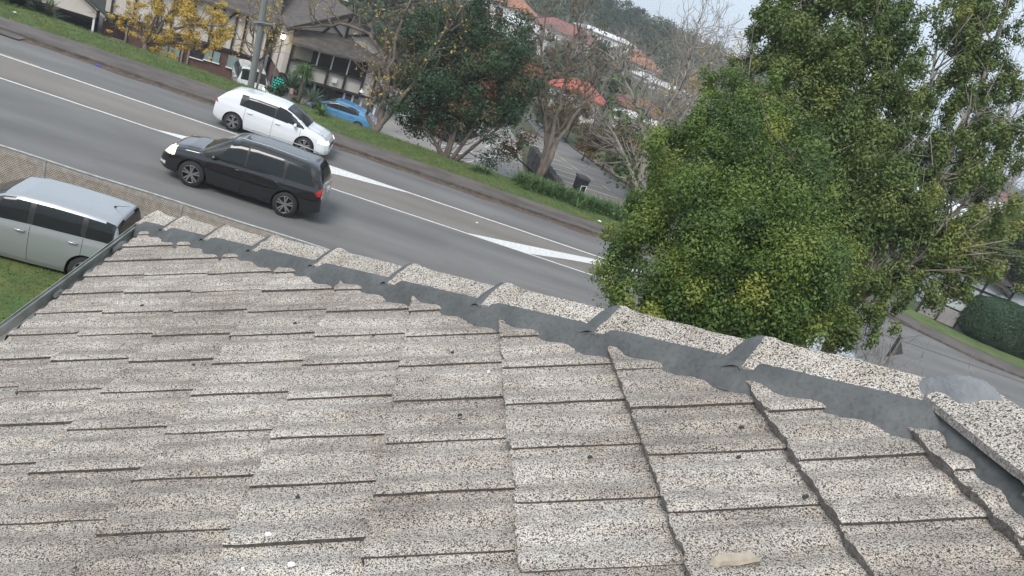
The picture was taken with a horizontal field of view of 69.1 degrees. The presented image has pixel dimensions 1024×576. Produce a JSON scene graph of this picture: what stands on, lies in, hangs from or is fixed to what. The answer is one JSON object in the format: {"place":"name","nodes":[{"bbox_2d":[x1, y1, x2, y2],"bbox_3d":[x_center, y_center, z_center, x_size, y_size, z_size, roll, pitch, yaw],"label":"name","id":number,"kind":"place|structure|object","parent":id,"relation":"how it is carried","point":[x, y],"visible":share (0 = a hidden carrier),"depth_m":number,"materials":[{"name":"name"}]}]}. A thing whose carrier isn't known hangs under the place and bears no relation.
{"place":"outdoors","nodes":[
{"label":"outdoors","id":0,"kind":"place"},
{"bbox_2d":[0,29,25,39],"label":"driveway crossing","id":1,"kind":"object","parent":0,"point":[10,34],"visible":1,"depth_m":27.99,"materials":[{"name":"concrete"}]},
{"bbox_2d":[0,255,67,322],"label":"lawn","id":2,"kind":"structure","parent":0,"point":[21,277],"depth_m":13.85,"materials":[{"name":"green plant"}]},
{"bbox_2d":[0,176,141,272],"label":"parked car","id":3,"kind":"object","parent":2,"relation":"on","point":[53,224],"visible":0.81,"depth_m":14.16,"materials":[{"name":"silver metal"}]},
{"bbox_2d":[0,155,220,226],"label":"footpath","id":4,"kind":"structure","parent":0,"point":[83,186],"depth_m":18.43,"materials":[{"name":"concrete"}]},
{"bbox_2d":[95,8,524,177],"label":"car park","id":5,"kind":"structure","parent":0,"point":[391,127],"depth_m":51.34,"materials":[{"name":"grey asphalt"}]},
{"bbox_2d":[26,0,281,78],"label":"tudor hall","id":6,"kind":"structure","parent":5,"relation":"on","point":[223,60],"depth_m":48.50,"materials":[{"name":"beige paint"}]},
{"bbox_2d":[189,45,204,60],"bbox_3d":[-20.776,-15.569,49.102,0.850,0.910,0.160,12,22,-24],"label":"window","id":7,"kind":"structure","parent":6,"relation":"in","point":[197,54],"depth_m":49.10,"materials":[{"name":"black glass"}]},
{"bbox_2d":[203,50,220,63],"bbox_3d":[-19.947,-15.414,49.468,1.030,0.760,0.160,12,22,-24],"label":"window","id":8,"kind":"structure","parent":6,"relation":"in","point":[215,55],"depth_m":49.46,"materials":[{"name":"white glass"}]},
{"bbox_2d":[225,55,241,68],"bbox_3d":[-18.385,-15.078,50.182,1.670,0.860,0.160,12,22,-24],"label":"window","id":9,"kind":"structure","parent":6,"relation":"in","point":[231,61],"depth_m":49.94,"materials":[{"name":"glass"}]},
{"bbox_2d":[231,59,268,92],"bbox_3d":[-15.797,-12.508,44.958,2.216,1.743,4.810,10,23,-29],"label":"parked van","id":10,"kind":"object","parent":5,"relation":"on","point":[240,71],"visible":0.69,"depth_m":44.18,"materials":[{"name":"white metal"}]},
{"bbox_2d":[279,67,308,92],"bbox_3d":[-13.365,-12.875,45.630,2.308,1.245,2.203,18,21,-10],"label":"agave","id":11,"kind":"object","parent":5,"relation":"on","point":[292,83],"visible":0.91,"depth_m":45.66,"materials":[{"name":"green plant"}]},
{"bbox_2d":[265,81,323,110],"bbox_3d":[-12.631,-10.675,43.596,4.486,2.226,2.188,35,24,32],"label":"shrub","id":12,"kind":"object","parent":5,"relation":"on","point":[280,90],"visible":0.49,"depth_m":43.29,"materials":[{"name":"green plant"}]},
{"bbox_2d":[289,61,317,103],"bbox_3d":[-12.838,-12.067,45.081,1.896,3.395,1.913,18,21,-10],"label":"cabbage tree","id":13,"kind":"object","parent":5,"relation":"on","point":[304,70],"visible":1,"depth_m":44.53,"materials":[{"name":"green plant"}]},
{"bbox_2d":[297,83,322,102],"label":"agave","id":14,"kind":"object","parent":5,"relation":"on","point":[314,97],"visible":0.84,"depth_m":44.69,"materials":[{"name":"green plant"}]},
{"bbox_2d":[305,98,374,127],"bbox_3d":[-10.856,-11.205,47.068,4.280,1.468,2.101,19,21,-7],"label":"parked car","id":15,"kind":"object","parent":5,"relation":"on","point":[347,110],"visible":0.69,"depth_m":46.32,"materials":[{"name":"blue paint"}]},
{"bbox_2d":[0,16,657,251],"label":"footpath","id":16,"kind":"structure","parent":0,"point":[161,75],"depth_m":30.88,"materials":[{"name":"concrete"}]},
{"bbox_2d":[0,0,661,243],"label":"grass verge","id":17,"kind":"object","parent":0,"point":[478,179],"depth_m":32.83,"materials":[{"name":"green plant"}]},
{"bbox_2d":[265,0,473,131],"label":"bare tree","id":18,"kind":"object","parent":17,"relation":"on","point":[381,121],"visible":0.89,"depth_m":35.09,"materials":[{"name":"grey plant"}]},
{"bbox_2d":[508,166,631,222],"bbox_3d":[3.663,-4.280,36.358,8.444,0.855,3.804,18,21,-10],"label":"leafy border","id":19,"kind":"object","parent":17,"relation":"on","point":[591,202],"visible":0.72,"depth_m":35.66,"materials":[{"name":"green plant"}]},
{"bbox_2d":[2,0,1008,333],"bbox_3d":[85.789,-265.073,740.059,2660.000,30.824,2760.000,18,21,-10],"label":"ground","id":20,"kind":"structure","parent":0,"point":[526,124],"depth_m":89.48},
{"bbox_2d":[5,0,51,11],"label":"fern bush","id":21,"kind":"object","parent":20,"relation":"on","point":[22,3],"visible":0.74,"depth_m":32.12,"materials":[{"name":"green plant"}]},
{"bbox_2d":[1,152,265,236],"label":"kerb","id":22,"kind":"structure","parent":20,"relation":"on","point":[127,193],"depth_m":18.89,"materials":[{"name":"concrete"}]},
{"bbox_2d":[228,0,297,87],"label":"bare tree","id":23,"kind":"object","parent":20,"relation":"on","point":[262,58],"visible":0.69,"depth_m":43.38,"materials":[{"name":"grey plant"}]},
{"bbox_2d":[264,0,399,114],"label":"tudor house","id":24,"kind":"structure","parent":20,"relation":"on","point":[330,52],"depth_m":48.99,"materials":[{"name":"paint"}]},
{"bbox_2d":[317,52,332,68],"bbox_3d":[-12.251,-15.115,48.822,0.880,1.340,0.080,9,24,-31],"label":"window","id":25,"kind":"structure","parent":24,"relation":"in","point":[325,60],"depth_m":48.87,"materials":[{"name":"black glass"}]},
{"bbox_2d":[321,87,335,98],"bbox_3d":[-12.957,-13.648,52.352,0.900,1.600,0.100,9,24,-31],"label":"window","id":26,"kind":"structure","parent":24,"relation":"in","point":[331,93],"depth_m":52.29,"materials":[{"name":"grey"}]},
{"bbox_2d":[331,56,348,73],"bbox_3d":[-11.374,-14.975,49.345,1.020,1.340,0.080,9,24,-31],"label":"window","id":27,"kind":"structure","parent":24,"relation":"in","point":[339,64],"depth_m":49.37,"materials":[{"name":"black glass"}]},
{"bbox_2d":[347,60,365,78],"bbox_3d":[-10.417,-14.823,49.916,1.070,1.340,0.080,9,24,-31],"label":"window","id":28,"kind":"structure","parent":24,"relation":"in","point":[352,71],"depth_m":49.93,"materials":[{"name":"black glass"}]},
{"bbox_2d":[26,36,660,255],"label":"kerb","id":29,"kind":"structure","parent":20,"relation":"on","point":[122,70],"depth_m":30.53,"materials":[{"name":"concrete"}]},
{"bbox_2d":[362,0,430,36],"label":"hill tree","id":30,"kind":"object","parent":20,"relation":"on","point":[376,2],"visible":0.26,"depth_m":93.62,"materials":[{"name":"green plant"}]},
{"bbox_2d":[383,0,431,58],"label":"hill tree","id":31,"kind":"object","parent":20,"relation":"on","point":[391,2],"visible":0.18,"depth_m":84.66,"materials":[{"name":"green plant"}]},
{"bbox_2d":[393,0,451,15],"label":"hill tree","id":32,"kind":"object","parent":20,"relation":"on","point":[416,1],"visible":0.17,"depth_m":98.86,"materials":[{"name":"green plant"}]},
{"bbox_2d":[422,0,530,27],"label":"bare tree","id":33,"kind":"object","parent":20,"relation":"on","point":[492,8],"visible":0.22,"depth_m":90.39,"materials":[{"name":"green plant"}]},
{"bbox_2d":[478,0,539,23],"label":"hill house","id":34,"kind":"structure","parent":20,"relation":"on","point":[525,4],"depth_m":125.26,"materials":[{"name":"red tile"}]},
{"bbox_2d":[489,13,559,55],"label":"hill house","id":35,"kind":"structure","parent":20,"relation":"on","point":[536,32],"depth_m":115.83,"materials":[{"name":"white tile"}]},
{"bbox_2d":[525,15,559,50],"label":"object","id":36,"kind":"object","parent":20,"relation":"on","point":[553,27],"visible":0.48,"depth_m":110.25,"materials":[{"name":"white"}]},
{"bbox_2d":[526,146,564,187],"bbox_3d":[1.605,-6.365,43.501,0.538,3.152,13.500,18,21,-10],"label":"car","id":37,"kind":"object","parent":20,"relation":"on","point":[533,159],"depth_m":44.99,"materials":[{"name":"grey metal"}]},
{"bbox_2d":[532,63,569,101],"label":"house","id":38,"kind":"structure","parent":20,"relation":"on","point":[548,71],"depth_m":93.83,"materials":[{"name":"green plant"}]},
{"bbox_2d":[338,0,767,160],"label":"hillside wood","id":39,"kind":"object","parent":20,"relation":"on","point":[349,4],"visible":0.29,"depth_m":168.05,"materials":[{"name":"green plant"}]},
{"bbox_2d":[530,82,579,135],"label":"roadside shrub","id":40,"kind":"object","parent":20,"relation":"on","point":[540,112],"visible":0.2,"depth_m":71.45,"materials":[{"name":"green plant"}]},
{"bbox_2d":[543,32,579,71],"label":"hill tree","id":41,"kind":"object","parent":20,"relation":"on","point":[553,48],"visible":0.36,"depth_m":109.10,"materials":[{"name":"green plant"}]},
{"bbox_2d":[535,17,595,54],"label":"hill house","id":42,"kind":"structure","parent":20,"relation":"on","point":[555,20],"depth_m":137.57,"materials":[{"name":"red tile"}]},
{"bbox_2d":[539,87,594,142],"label":"roadside shrub","id":43,"kind":"object","parent":20,"relation":"on","point":[576,120],"visible":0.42,"depth_m":67.32,"materials":[{"name":"green plant"}]},
{"bbox_2d":[367,0,779,171],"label":"leafless brush","id":44,"kind":"object","parent":20,"relation":"on","point":[569,40],"visible":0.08,"depth_m":125.63,"materials":[{"name":"brown plant"}]},
{"bbox_2d":[548,77,605,124],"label":"hill house","id":45,"kind":"structure","parent":20,"relation":"on","point":[556,85],"depth_m":87.98,"materials":[{"name":"red brick"}]},
{"bbox_2d":[561,11,607,46],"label":"bare tree","id":46,"kind":"object","parent":20,"relation":"on","point":[584,26],"visible":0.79,"depth_m":120.52,"materials":[{"name":"brown plant"}]},
{"bbox_2d":[512,0,660,178],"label":"ivy tree","id":47,"kind":"object","parent":20,"relation":"on","point":[546,159],"visible":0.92,"depth_m":37.93,"materials":[{"name":"brown plant"}]},
{"bbox_2d":[574,119,607,160],"bbox_3d":[6.139,-11.346,58.301,3.856,3.599,2.405,5,26,-38],"label":"roadside shrub","id":48,"kind":"object","parent":20,"relation":"on","point":[581,140],"visible":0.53,"depth_m":57.53,"materials":[{"name":"green plant"}]},
{"bbox_2d":[572,49,622,95],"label":"bare tree","id":49,"kind":"object","parent":20,"relation":"on","point":[608,71],"visible":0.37,"depth_m":99.26,"materials":[{"name":"brown plant"}]},
{"bbox_2d":[573,22,636,59],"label":"hill house","id":50,"kind":"structure","parent":20,"relation":"on","point":[609,36],"depth_m":149.83,"materials":[{"name":"white metal"}]},
{"bbox_2d":[581,117,636,169],"bbox_3d":[7.469,-10.753,56.164,4.174,4.595,4.206,18,21,-10],"label":"roadside shrub","id":51,"kind":"object","parent":20,"relation":"on","point":[595,139],"visible":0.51,"depth_m":56.37,"materials":[{"name":"green plant"}]},
{"bbox_2d":[597,0,622,22],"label":"hill tree","id":52,"kind":"object","parent":20,"relation":"on","point":[612,14],"visible":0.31,"depth_m":193.77,"materials":[{"name":"green plant"}]},
{"bbox_2d":[601,13,627,39],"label":"hill tree","id":53,"kind":"object","parent":20,"relation":"on","point":[609,19],"visible":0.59,"depth_m":183.29,"materials":[{"name":"green plant"}]},
{"bbox_2d":[599,42,630,89],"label":"hill tree","id":54,"kind":"object","parent":20,"relation":"on","point":[602,52],"visible":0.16,"depth_m":116.74,"materials":[{"name":"green plant"}]},
{"bbox_2d":[597,73,635,108],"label":"hill tree","id":55,"kind":"object","parent":20,"relation":"on","point":[612,83],"visible":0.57,"depth_m":104.65,"materials":[{"name":"green plant"}]},
{"bbox_2d":[600,148,638,181],"bbox_3d":[7.575,-8.882,52.716,2.756,3.039,4.027,18,21,-10],"label":"roadside shrub","id":56,"kind":"object","parent":20,"relation":"on","point":[609,157],"visible":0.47,"depth_m":51.95,"materials":[{"name":"green plant"}]},
{"bbox_2d":[562,136,679,214],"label":"kerb","id":57,"kind":"structure","parent":20,"relation":"on","point":[572,146],"depth_m":61.20,"materials":[{"name":"concrete"}]},
{"bbox_2d":[614,0,635,25],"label":"hill tree","id":58,"kind":"object","parent":20,"relation":"on","point":[624,20],"visible":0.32,"depth_m":198.76,"materials":[{"name":"green plant"}]},
{"bbox_2d":[607,105,653,169],"bbox_3d":[9.669,-12.075,60.592,4.588,6.062,4.644,25,21,8],"label":"roadside shrub","id":59,"kind":"object","parent":20,"relation":"on","point":[637,133],"visible":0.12,"depth_m":59.90,"materials":[{"name":"green plant"}]},
{"bbox_2d":[626,6,647,36],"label":"hill tree","id":60,"kind":"object","parent":20,"relation":"on","point":[638,10],"visible":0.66,"depth_m":196.33,"materials":[{"name":"green plant"}]},
{"bbox_2d":[603,94,671,123],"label":"hill house","id":61,"kind":"structure","parent":20,"relation":"on","point":[622,99],"depth_m":107.91,"materials":[{"name":"red tile"}]},
{"bbox_2d":[610,108,669,128],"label":"hill house","id":62,"kind":"structure","parent":20,"relation":"on","point":[615,109],"depth_m":94.68,"materials":[{"name":"white paint"}]},
{"bbox_2d":[629,71,660,83],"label":"hill house","id":63,"kind":"structure","parent":20,"relation":"on","point":[640,76],"depth_m":138.04,"materials":[{"name":"white metal"}]},
{"bbox_2d":[629,54,664,74],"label":"hill house","id":64,"kind":"structure","parent":20,"relation":"on","point":[640,64],"depth_m":157.10,"materials":[{"name":"red brick"}]},
{"bbox_2d":[531,0,765,208],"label":"bare tree","id":65,"kind":"object","parent":20,"relation":"on","point":[618,146],"visible":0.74,"depth_m":41.55,"materials":[{"name":"grey plant"}]},
{"bbox_2d":[631,17,666,43],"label":"hill tree","id":66,"kind":"object","parent":20,"relation":"on","point":[641,21],"visible":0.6,"depth_m":188.48,"materials":[{"name":"grey plant"}]},
{"bbox_2d":[643,40,706,120],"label":"bare tree","id":67,"kind":"object","parent":20,"relation":"on","point":[661,81],"visible":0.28,"depth_m":94.46,"materials":[{"name":"brown plant"}]},
{"bbox_2d":[618,31,764,174],"bbox_3d":[10.389,-10.084,44.431,6.783,11.470,6.454,18,21,-10],"label":"bare tree","id":68,"kind":"object","parent":20,"relation":"on","point":[697,81],"visible":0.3,"depth_m":44.26,"materials":[{"name":"grey plant"}]},
{"bbox_2d":[643,0,751,120],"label":"bare tree","id":69,"kind":"object","parent":20,"relation":"on","point":[701,45],"visible":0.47,"depth_m":79.21,"materials":[{"name":"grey plant"}]},
{"bbox_2d":[668,38,729,112],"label":"bare tree","id":70,"kind":"object","parent":20,"relation":"on","point":[698,72],"visible":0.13,"depth_m":89.10,"materials":[{"name":"brown plant"}]},
{"bbox_2d":[539,0,874,240],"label":"hillside scrub","id":71,"kind":"object","parent":20,"relation":"on","point":[542,11],"visible":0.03,"depth_m":146.33,"materials":[{"name":"brown plant"}]},
{"bbox_2d":[620,10,1023,195],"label":"ridge wood","id":72,"kind":"object","parent":20,"relation":"on","point":[913,143],"depth_m":461.01,"materials":[{"name":"green plant"}]},
{"bbox_2d":[704,0,1023,353],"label":"tall evergreen","id":73,"kind":"object","parent":20,"relation":"on","point":[825,74],"visible":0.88,"depth_m":17.91,"materials":[{"name":"green plant"}]},
{"bbox_2d":[769,99,1023,259],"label":"valley wood","id":74,"kind":"object","parent":20,"relation":"on","point":[894,255],"visible":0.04,"depth_m":136.09,"materials":[{"name":"green plant"}]},
{"bbox_2d":[864,301,1023,378],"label":"kerb","id":75,"kind":"structure","parent":20,"relation":"on","point":[961,351],"depth_m":37.22,"materials":[{"name":"concrete"}]},
{"bbox_2d":[879,299,1023,368],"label":"grass verge","id":76,"kind":"object","parent":20,"relation":"on","point":[967,340],"depth_m":40.11,"materials":[{"name":"green plant"}]},
{"bbox_2d":[915,298,1019,347],"bbox_3d":[25.317,2.027,41.361,5.330,1.150,0.120,26,21,10],"label":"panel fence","id":77,"kind":"object","parent":76,"relation":"on","point":[947,317],"visible":0.39,"depth_m":41.56,"materials":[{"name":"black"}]},
{"bbox_2d":[955,294,1023,359],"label":"clipped hedge","id":78,"kind":"object","parent":76,"relation":"on","point":[996,322],"visible":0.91,"depth_m":40.33,"materials":[{"name":"green plant"}]},
{"bbox_2d":[895,205,1023,297],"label":"roadside tree","id":79,"kind":"object","parent":20,"relation":"on","point":[1018,262],"visible":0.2,"depth_m":42.57,"materials":[{"name":"green plant"}]},
{"bbox_2d":[908,250,1023,312],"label":"house","id":80,"kind":"structure","parent":20,"relation":"on","point":[992,291],"depth_m":43.53,"materials":[{"name":"white"}]},
{"bbox_2d":[954,0,1023,213],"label":"bare tree","id":81,"kind":"object","parent":20,"relation":"on","point":[1013,179],"visible":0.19,"depth_m":51.94,"materials":[{"name":"grey plant"}]},
{"bbox_2d":[0,34,1023,408],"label":"road","id":82,"kind":"structure","parent":0,"point":[76,136],"depth_m":23.84,"materials":[{"name":"grey asphalt"}]},
{"bbox_2d":[160,130,331,216],"bbox_3d":[-7.643,-3.605,21.815,4.594,1.813,2.127,18,21,-10],"label":"moving car","id":83,"kind":"object","parent":82,"relation":"on","point":[286,179],"visible":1,"depth_m":21.11,"materials":[{"name":"black paint"}]},
{"bbox_2d":[213,86,334,154],"bbox_3d":[-8.788,-6.324,27.943,4.280,1.497,2.101,18,21,-10],"label":"moving car","id":84,"kind":"object","parent":82,"relation":"on","point":[245,108],"visible":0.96,"depth_m":27.16,"materials":[{"name":"white paint"}]},
{"bbox_2d":[0,77,609,280],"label":"lane line","id":85,"kind":"object","parent":82,"relation":"on","point":[331,188],"visible":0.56,"depth_m":25.60,"materials":[{"name":"paint"}]},
{"bbox_2d":[0,54,641,271],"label":"lane line","id":86,"kind":"object","parent":82,"relation":"on","point":[329,165],"visible":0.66,"depth_m":27.64,"materials":[{"name":"paint"}]},
{"bbox_2d":[0,55,660,291],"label":"road median","id":87,"kind":"object","parent":82,"relation":"on","point":[81,93],"depth_m":26.14,"materials":[{"name":"grey asphalt"}]},
{"bbox_2d":[160,130,403,191],"bbox_3d":[-7.843,-4.489,26.409,8.709,0.001,1.126,10,23,-29],"label":"median marking","id":88,"kind":"object","parent":87,"relation":"on","point":[341,172],"visible":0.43,"depth_m":27.45,"materials":[{"name":"paint"}]},
{"bbox_2d":[469,233,640,272],"bbox_3d":[2.107,-1.152,27.957,8.193,0.001,0.833,10,24,-29],"label":"median marking","id":89,"kind":"object","parent":87,"relation":"on","point":[535,250],"visible":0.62,"depth_m":27.41,"materials":[{"name":"paint"}]},
{"bbox_2d":[21,39,659,259],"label":"gutter dirt","id":90,"kind":"structure","parent":82,"relation":"on","point":[334,146],"depth_m":30.46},
{"bbox_2d":[794,336,862,360],"bbox_3d":[10.984,2.715,25.050,4.280,1.453,2.101,17,21,-11],"label":"moving car","id":91,"kind":"object","parent":82,"relation":"on","point":[814,347],"visible":0.05,"depth_m":24.31,"materials":[{"name":"white paint"}]},
{"bbox_2d":[883,334,903,366],"bbox_3d":[11.396,2.785,22.951,0.520,3.080,0.087,15,21,-18],"label":"road sign","id":92,"kind":"object","parent":82,"relation":"on","point":[899,346],"visible":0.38,"depth_m":22.57,"materials":[{"name":"grey metal"}]},
{"bbox_2d":[520,130,626,205],"bbox_3d":[3.719,-8.890,52.485,5.200,2.448,28.800,18,21,-10],"label":"parking strip","id":93,"kind":"object","parent":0,"point":[566,165],"visible":0.45,"depth_m":46.23,"materials":[{"name":"grey concrete"}]},
{"bbox_2d":[570,173,590,193],"bbox_3d":[3.481,-5.221,38.031,0.660,1.020,0.840,16,21,-15],"label":"wheelie bin","id":94,"kind":"object","parent":93,"relation":"on","point":[582,181],"visible":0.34,"depth_m":37.73,"materials":[{"name":"grey plastic"}]},
{"bbox_2d":[524,114,810,305],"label":"side road","id":95,"kind":"structure","parent":0,"point":[566,151],"depth_m":55.17,"materials":[{"name":"grey asphalt"}]},
{"bbox_2d":[618,0,1023,189],"label":"sky","id":96,"kind":"structure","parent":0,"point":[667,7],"materials":[{"name":"white"}]},
{"bbox_2d":[856,304,1023,382],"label":"road mouth","id":97,"kind":"object","parent":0,"point":[935,346],"visible":0.52,"depth_m":36.33},
{"bbox_2d":[865,297,1023,375],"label":"footpath","id":98,"kind":"structure","parent":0,"point":[910,321],"depth_m":38.40,"materials":[{"name":"concrete"}]},
{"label":"bank","id":99,"kind":"structure","parent":0,"visible":0},
{"bbox_2d":[28,0,68,22],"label":"fern bush","id":100,"kind":"object","parent":99,"relation":"on","point":[45,11],"visible":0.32,"depth_m":32.78,"materials":[{"name":"green plant"}]},
{"bbox_2d":[83,0,251,61],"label":"yellow tree","id":101,"kind":"object","parent":99,"relation":"on","point":[188,11],"visible":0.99,"depth_m":37.93,"materials":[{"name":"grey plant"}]},
{"bbox_2d":[247,0,275,87],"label":"utility pole","id":102,"kind":"object","parent":99,"relation":"on","point":[261,22],"visible":0.88,"depth_m":33.37,"materials":[{"name":"concrete"}]},
{"bbox_2d":[365,0,553,173],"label":"dense tree","id":103,"kind":"object","parent":99,"relation":"on","point":[479,63],"visible":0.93,"depth_m":35.52,"materials":[{"name":"green plant"}]},
{"label":"garden ground","id":104,"kind":"structure","parent":0,"visible":0},
{"bbox_2d":[0,144,329,249],"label":"chain link fence","id":105,"kind":"object","parent":104,"relation":"on","point":[44,170],"visible":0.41,"depth_m":16.94,"materials":[{"name":"metal"}]},
{"bbox_2d":[0,210,1023,575],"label":"house","id":106,"kind":"structure","parent":104,"relation":"on","point":[184,396],"depth_m":2.49,"materials":[{"name":"concrete"}]},
{"bbox_2d":[586,60,931,348],"bbox_3d":[4.258,-0.318,15.409,6.982,8.639,6.448,4,27,-39],"label":"evergreen bush","id":107,"kind":"object","parent":104,"relation":"on","point":[780,261],"visible":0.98,"depth_m":13.47,"materials":[{"name":"green plant"}]},
{"bbox_2d":[798,308,981,375],"bbox_3d":[8.163,2.474,17.702,6.279,4.869,6.082,32,23,25],"label":"twiggy shrub","id":108,"kind":"object","parent":104,"relation":"on","point":[857,357],"visible":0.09,"depth_m":17.82,"materials":[{"name":"brown plant"}]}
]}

